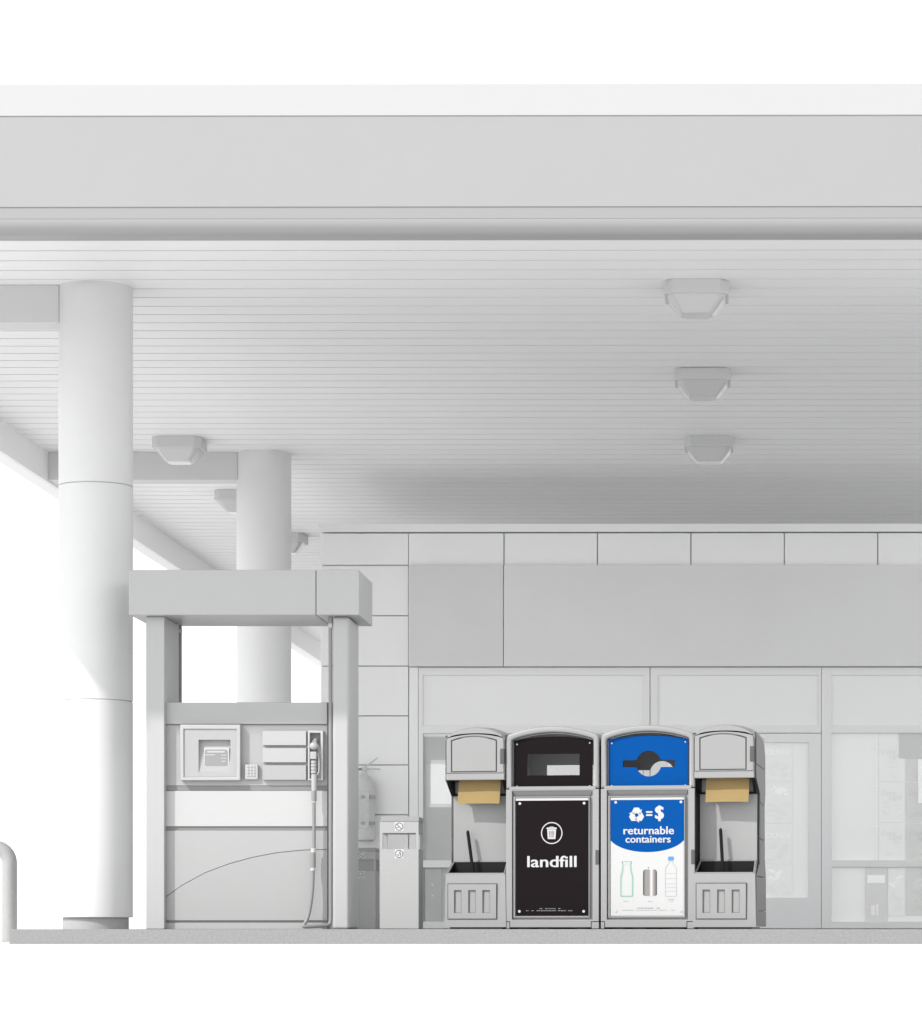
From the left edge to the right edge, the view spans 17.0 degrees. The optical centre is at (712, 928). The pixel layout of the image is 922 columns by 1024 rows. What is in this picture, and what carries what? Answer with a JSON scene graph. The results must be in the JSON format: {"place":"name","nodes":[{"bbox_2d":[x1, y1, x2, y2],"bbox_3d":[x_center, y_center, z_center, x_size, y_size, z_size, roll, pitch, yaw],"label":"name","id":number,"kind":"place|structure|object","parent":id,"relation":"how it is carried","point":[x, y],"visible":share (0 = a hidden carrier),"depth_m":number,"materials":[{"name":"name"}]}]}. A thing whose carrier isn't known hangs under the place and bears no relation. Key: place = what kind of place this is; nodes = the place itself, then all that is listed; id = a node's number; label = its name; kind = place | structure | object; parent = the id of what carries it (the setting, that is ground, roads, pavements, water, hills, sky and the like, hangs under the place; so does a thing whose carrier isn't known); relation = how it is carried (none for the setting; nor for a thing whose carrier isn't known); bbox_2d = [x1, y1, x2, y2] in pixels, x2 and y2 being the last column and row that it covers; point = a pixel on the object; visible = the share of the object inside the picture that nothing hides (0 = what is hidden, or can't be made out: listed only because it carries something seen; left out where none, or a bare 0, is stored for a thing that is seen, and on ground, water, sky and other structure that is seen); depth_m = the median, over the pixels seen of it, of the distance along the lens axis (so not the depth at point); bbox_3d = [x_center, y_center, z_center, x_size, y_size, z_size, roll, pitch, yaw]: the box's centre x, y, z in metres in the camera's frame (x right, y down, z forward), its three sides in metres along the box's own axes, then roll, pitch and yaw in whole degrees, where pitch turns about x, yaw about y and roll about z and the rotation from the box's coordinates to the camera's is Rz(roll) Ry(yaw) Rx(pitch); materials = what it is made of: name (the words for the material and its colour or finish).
{"place":"outdoors","nodes":[
{"label":"outdoors","id":0,"kind":"place"},
{"bbox_2d":[0,929,921,1023],"bbox_3d":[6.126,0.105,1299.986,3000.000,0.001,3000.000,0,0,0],"label":"ground","id":1,"kind":"structure","parent":0,"point":[460,983],"depth_m":5.86,"materials":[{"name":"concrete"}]},
{"bbox_2d":[0,841,16,941],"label":"hoop bollard","id":2,"kind":"object","parent":1,"relation":"on","point":[8,858],"visible":0.93,"depth_m":23.84,"materials":[{"name":"white metal"}]},
{"bbox_2d":[9,929,921,943],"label":"kerb","id":3,"kind":"structure","parent":1,"relation":"on","point":[465,936],"depth_m":20.61,"materials":[{"name":"concrete"}]},
{"bbox_2d":[129,570,371,928],"bbox_3d":[-3.237,-1.236,21.616,1.590,2.481,0.800,0,0,0],"label":"fuel dispenser","id":4,"kind":"object","parent":3,"relation":"on","point":[251,815],"visible":1,"depth_m":21.37,"materials":[{"name":"paint"}]},
{"bbox_2d":[380,817,422,928],"bbox_3d":[-2.154,-0.383,21.261,0.269,0.769,0.306,0,0,0],"label":"waste can","id":5,"kind":"object","parent":3,"relation":"on","point":[401,888],"visible":1,"depth_m":21.11,"materials":[{"name":"grey"}]},
{"bbox_2d":[445,727,512,928],"bbox_3d":[-1.595,-0.695,21.318,0.434,1.400,0.461,0,0,10],"label":"washing station","id":6,"kind":"object","parent":3,"relation":"on","point":[476,899],"visible":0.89,"depth_m":21.12,"materials":[{"name":"grey plastic"}]},
{"bbox_2d":[466,830,474,872],"bbox_3d":[-1.617,-0.384,21.190,0.180,0.587,0.052,0,0,10],"label":"squeegee","id":7,"kind":"object","parent":6,"relation":"in","point":[470,851],"visible":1,"depth_m":21.20,"materials":[{"name":"black plastic"}]},
{"bbox_2d":[447,734,503,772],"bbox_3d":[-1.626,-1.200,21.098,0.403,0.265,0.013,0,0,10],"label":"dispenser door","id":8,"kind":"structure","parent":6,"relation":"in","point":[470,754],"depth_m":21.09,"materials":[{"name":"grey plastic"}]},
{"bbox_2d":[457,780,500,803],"bbox_3d":[-1.611,-0.964,21.166,0.297,0.213,0.051,0,0,10],"label":"paper towel","id":9,"kind":"object","parent":6,"relation":"hanging from","point":[477,791],"visible":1,"depth_m":21.17,"materials":[{"name":"beige paper"}]},
{"bbox_2d":[506,726,606,928],"bbox_3d":[-1.049,-0.690,21.309,0.654,1.389,0.604,0,0,10],"label":"trash bin","id":10,"kind":"object","parent":3,"relation":"on","point":[553,851],"visible":0.98,"depth_m":21.04,"materials":[{"name":"grey plastic"}]},
{"bbox_2d":[514,796,589,917],"bbox_3d":[-1.100,-0.489,21.035,0.533,0.829,0.021,0,0,10],"label":"door","id":11,"kind":"structure","parent":10,"relation":"in","point":[515,916],"depth_m":21.04,"materials":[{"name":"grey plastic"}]},
{"bbox_2d":[601,725,699,928],"bbox_3d":[-0.395,-0.690,21.196,0.654,1.389,0.604,0,0,10],"label":"recycling bin","id":12,"kind":"object","parent":3,"relation":"on","point":[650,842],"visible":0.99,"depth_m":20.92,"materials":[{"name":"blue plastic"}]},
{"bbox_2d":[608,795,685,917],"bbox_3d":[-0.446,-0.489,20.923,0.533,0.829,0.021,0,0,10],"label":"door","id":13,"kind":"structure","parent":12,"relation":"in","point":[609,797],"depth_m":20.94,"materials":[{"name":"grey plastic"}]},
{"bbox_2d":[693,725,765,928],"bbox_3d":[0.113,-0.695,21.024,0.434,1.400,0.461,0,0,10],"label":"washing station","id":14,"kind":"object","parent":3,"relation":"on","point":[733,896],"visible":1,"depth_m":20.84,"materials":[{"name":"grey plastic"}]},
{"bbox_2d":[719,828,724,871],"bbox_3d":[0.084,-0.387,20.897,0.180,0.593,0.052,0,0,10],"label":"squeegee","id":15,"kind":"object","parent":14,"relation":"in","point":[721,849],"visible":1,"depth_m":20.90,"materials":[{"name":"black plastic"}]},
{"bbox_2d":[695,732,752,770],"bbox_3d":[0.082,-1.200,20.805,0.403,0.265,0.013,0,0,10],"label":"dispenser door","id":16,"kind":"structure","parent":14,"relation":"in","point":[723,752],"depth_m":20.80,"materials":[{"name":"grey plastic"}]},
{"bbox_2d":[705,778,748,801],"bbox_3d":[0.097,-0.964,20.872,0.297,0.213,0.051,0,0,10],"label":"paper towel","id":17,"kind":"object","parent":14,"relation":"hanging from","point":[727,789],"visible":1,"depth_m":20.87,"materials":[{"name":"beige paper"}]},
{"bbox_2d":[0,0,921,928],"label":"sky","id":18,"kind":"structure","parent":0,"point":[42,41],"materials":[{"name":"white"}]},
{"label":"pavement","id":19,"kind":"structure","parent":0,"visible":0},
{"bbox_2d":[357,848,378,928],"bbox_3d":[-3.478,-0.398,30.573,0.281,0.803,0.319,0,0,0],"label":"waste can","id":20,"kind":"object","parent":19,"relation":"on","point":[368,888],"visible":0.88,"depth_m":30.42,"materials":[{"name":"grey"}]},
{"bbox_2d":[0,83,921,928],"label":"canopy","id":21,"kind":"object","parent":19,"relation":"on","point":[306,309],"visible":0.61,"depth_m":21.90,"materials":[{"name":"white metal"}]},
{"bbox_2d":[152,436,206,464],"bbox_3d":[-5.019,-4.489,28.924,0.460,0.222,0.460,0,0,0],"label":"canopy light","id":22,"kind":"object","parent":21,"relation":"attached to","point":[180,450],"visible":1,"depth_m":28.74,"materials":[{"name":"grey plastic"}]},
{"bbox_2d":[214,489,236,514],"bbox_3d":[-5.002,-4.489,32.424,0.460,0.222,0.460,0,0,0],"label":"canopy light","id":23,"kind":"object","parent":21,"relation":"attached to","point":[226,499],"visible":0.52,"depth_m":32.23,"materials":[{"name":"grey plastic"}]},
{"bbox_2d":[291,532,307,554],"bbox_3d":[-4.986,-4.489,35.924,0.460,0.222,0.460,0,0,0],"label":"canopy light","id":24,"kind":"object","parent":21,"relation":"attached to","point":[299,542],"visible":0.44,"depth_m":35.76,"materials":[{"name":"grey plastic"}]},
{"bbox_2d":[664,279,728,318],"bbox_3d":[-0.116,-4.489,21.981,0.460,0.222,0.460,0,0,0],"label":"canopy light","id":25,"kind":"object","parent":21,"relation":"attached to","point":[696,298],"visible":1,"depth_m":21.80,"materials":[{"name":"grey plastic"}]},
{"bbox_2d":[675,367,730,400],"bbox_3d":[-0.085,-4.489,25.411,0.460,0.222,0.460,0,0,0],"label":"canopy light","id":26,"kind":"object","parent":21,"relation":"attached to","point":[702,383],"visible":1,"depth_m":25.22,"materials":[{"name":"grey plastic"}]},
{"bbox_2d":[684,435,733,463],"bbox_3d":[-0.036,-4.489,28.901,0.460,0.222,0.460,0,0,0],"label":"canopy light","id":27,"kind":"object","parent":21,"relation":"attached to","point":[709,449],"visible":1,"depth_m":28.71,"materials":[{"name":"grey plastic"}]},
{"bbox_2d":[319,524,921,928],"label":"shop building","id":28,"kind":"structure","parent":19,"relation":"on","point":[810,635],"depth_m":30.80,"materials":[{"name":"grey"}]},
{"bbox_2d":[358,757,380,840],"bbox_3d":[-3.471,-1.291,30.677,0.253,0.840,0.269,0,0,33],"label":"fire extinguisher","id":29,"kind":"object","parent":28,"relation":"attached to","point":[366,807],"visible":0.69,"depth_m":30.59,"materials":[{"name":"paint"}]},
{"bbox_2d":[425,868,441,928],"bbox_3d":[-2.810,-0.299,30.859,0.173,0.609,0.016,0,0,0],"label":"cabinet","id":30,"kind":"object","parent":28,"relation":"in","point":[433,894],"visible":1,"depth_m":30.85,"materials":[{"name":"metal"}]},
{"bbox_2d":[431,760,450,803],"bbox_3d":[-2.687,-1.472,30.863,0.296,0.444,0.008,0,0,0],"label":"poster","id":31,"kind":"object","parent":28,"relation":"attached to","point":[440,793],"visible":0.51,"depth_m":30.86,"materials":[{"name":"white paper"}]},
{"bbox_2d":[423,733,642,928],"bbox_3d":[-1.818,-0.986,30.876,2.231,1.982,0.026,0,0,0],"label":"display board","id":32,"kind":"object","parent":28,"relation":"attached to","point":[436,831],"visible":0.2,"depth_m":30.87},
{"bbox_2d":[418,668,649,927],"bbox_3d":[-1.794,-1.307,30.837,2.320,2.615,0.048,0,0,0],"label":"window","id":33,"kind":"structure","parent":28,"relation":"in","point":[450,700],"depth_m":30.83,"materials":[{"name":"silver metal"}]},
{"bbox_2d":[650,733,820,927],"bbox_3d":[0.228,-0.978,30.829,1.712,1.955,0.044,0,0,0],"label":"door","id":34,"kind":"structure","parent":28,"relation":"in","point":[780,912],"depth_m":30.81,"materials":[{"name":"silver metal"}]},
{"bbox_2d":[650,668,820,732],"bbox_3d":[0.228,-2.288,30.827,1.712,0.655,0.048,0,0,0],"label":"transom window","id":35,"kind":"structure","parent":28,"relation":"in","point":[761,700],"depth_m":30.82,"materials":[{"name":"grey glass"}]},
{"bbox_2d":[667,743,818,928],"bbox_3d":[0.228,-0.968,30.866,1.663,1.945,0.026,0,0,0],"label":"display board","id":36,"kind":"object","parent":28,"relation":"attached to","point":[799,823],"visible":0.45,"depth_m":30.85,"materials":[{"name":"white"}]},
{"bbox_2d":[765,782,791,822],"bbox_3d":[0.650,-1.260,30.846,0.290,0.413,0.010,0,0,0],"label":"printed pack","id":37,"kind":"object","parent":36,"relation":"attached to","point":[778,802],"visible":0.98,"depth_m":30.84,"materials":[{"name":"white paper"}]},
{"bbox_2d":[765,825,791,863],"bbox_3d":[0.650,-0.844,30.846,0.290,0.394,0.010,0,0,0],"label":"printed pack","id":38,"kind":"object","parent":36,"relation":"attached to","point":[778,844],"visible":0.99,"depth_m":30.84,"materials":[{"name":"white paper"}]},
{"bbox_2d":[765,743,791,780],"bbox_3d":[0.650,-1.679,30.846,0.290,0.400,0.010,0,0,0],"label":"printed pack","id":39,"kind":"object","parent":36,"relation":"attached to","point":[778,761],"visible":1,"depth_m":30.84,"materials":[{"name":"white paper"}]},
{"bbox_2d":[765,865,791,897],"bbox_3d":[0.650,-0.440,30.846,0.290,0.388,0.010,0,0,0],"label":"printed pack","id":40,"kind":"object","parent":36,"relation":"attached to","point":[778,881],"visible":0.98,"depth_m":30.84,"materials":[{"name":"white"}]},
{"bbox_2d":[821,667,921,927],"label":"window","id":41,"kind":"structure","parent":28,"relation":"in","point":[853,700],"depth_m":30.80,"materials":[{"name":"silver metal"}]},
{"bbox_2d":[826,733,921,928],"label":"display board","id":42,"kind":"object","parent":28,"relation":"attached to","point":[853,794],"visible":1,"depth_m":30.85,"materials":[{"name":"white"}]},
{"bbox_2d":[879,782,904,821],"bbox_3d":[1.795,-1.265,30.841,0.265,0.403,0.010,0,0,0],"label":"printed pack","id":43,"kind":"object","parent":42,"relation":"attached to","point":[891,801],"visible":1,"depth_m":30.84,"materials":[{"name":"white paper"}]},
{"bbox_2d":[879,823,904,859],"bbox_3d":[1.795,-0.864,30.841,0.265,0.378,0.010,0,0,0],"label":"printed pack","id":44,"kind":"object","parent":42,"relation":"attached to","point":[891,841],"visible":1,"depth_m":30.84,"materials":[{"name":"white paper"}]},
{"bbox_2d":[879,741,904,780],"bbox_3d":[1.795,-1.680,30.841,0.265,0.409,0.010,0,0,0],"label":"printed pack","id":45,"kind":"object","parent":42,"relation":"attached to","point":[891,765],"visible":1,"depth_m":30.84,"materials":[{"name":"white paper"}]},
{"bbox_2d":[888,868,904,915],"bbox_3d":[1.840,-0.366,30.840,0.175,0.487,0.010,0,0,0],"label":"printed pack","id":46,"kind":"object","parent":42,"relation":"attached to","point":[896,891],"visible":1,"depth_m":30.84,"materials":[{"name":"white"}]},
{"bbox_2d":[906,868,921,915],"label":"printed pack","id":47,"kind":"object","parent":42,"relation":"attached to","point":[913,891],"visible":1,"depth_m":30.84,"materials":[{"name":"grey"}]},
{"bbox_2d":[906,823,921,859],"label":"printed pack","id":48,"kind":"object","parent":42,"relation":"attached to","point":[913,841],"visible":1,"depth_m":30.84,"materials":[{"name":"grey paper"}]},
{"bbox_2d":[906,782,921,821],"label":"printed pack","id":49,"kind":"object","parent":42,"relation":"attached to","point":[913,810],"visible":1,"depth_m":30.84,"materials":[{"name":"grey paper"}]},
{"bbox_2d":[906,758,921,780],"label":"printed pack","id":50,"kind":"object","parent":42,"relation":"attached to","point":[911,769],"visible":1,"depth_m":30.84,"materials":[{"name":"grey paper"}]},
{"bbox_2d":[871,733,877,867],"bbox_3d":[1.619,-0.977,30.840,0.064,1.964,0.014,0,0,0],"label":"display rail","id":51,"kind":"object","parent":28,"relation":"on","point":[876,787],"visible":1,"depth_m":30.84,"materials":[{"name":"white metal"}]},
{"bbox_2d":[865,868,886,928],"bbox_3d":[1.638,-0.302,30.838,0.222,0.615,0.016,0,0,0],"label":"cabinet","id":52,"kind":"object","parent":28,"relation":"in","point":[875,894],"visible":1,"depth_m":30.83,"materials":[{"name":"grey"}]},
{"bbox_2d":[899,733,921,757],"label":"poster","id":53,"kind":"object","parent":28,"relation":"attached to","point":[910,745],"visible":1,"depth_m":30.83,"materials":[{"name":"grey paper"}]},
{"bbox_2d":[918,759,921,802],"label":"poster","id":54,"kind":"object","parent":28,"relation":"attached to","point":[919,780],"visible":1,"depth_m":30.83,"materials":[{"name":"white paper"}]}
]}

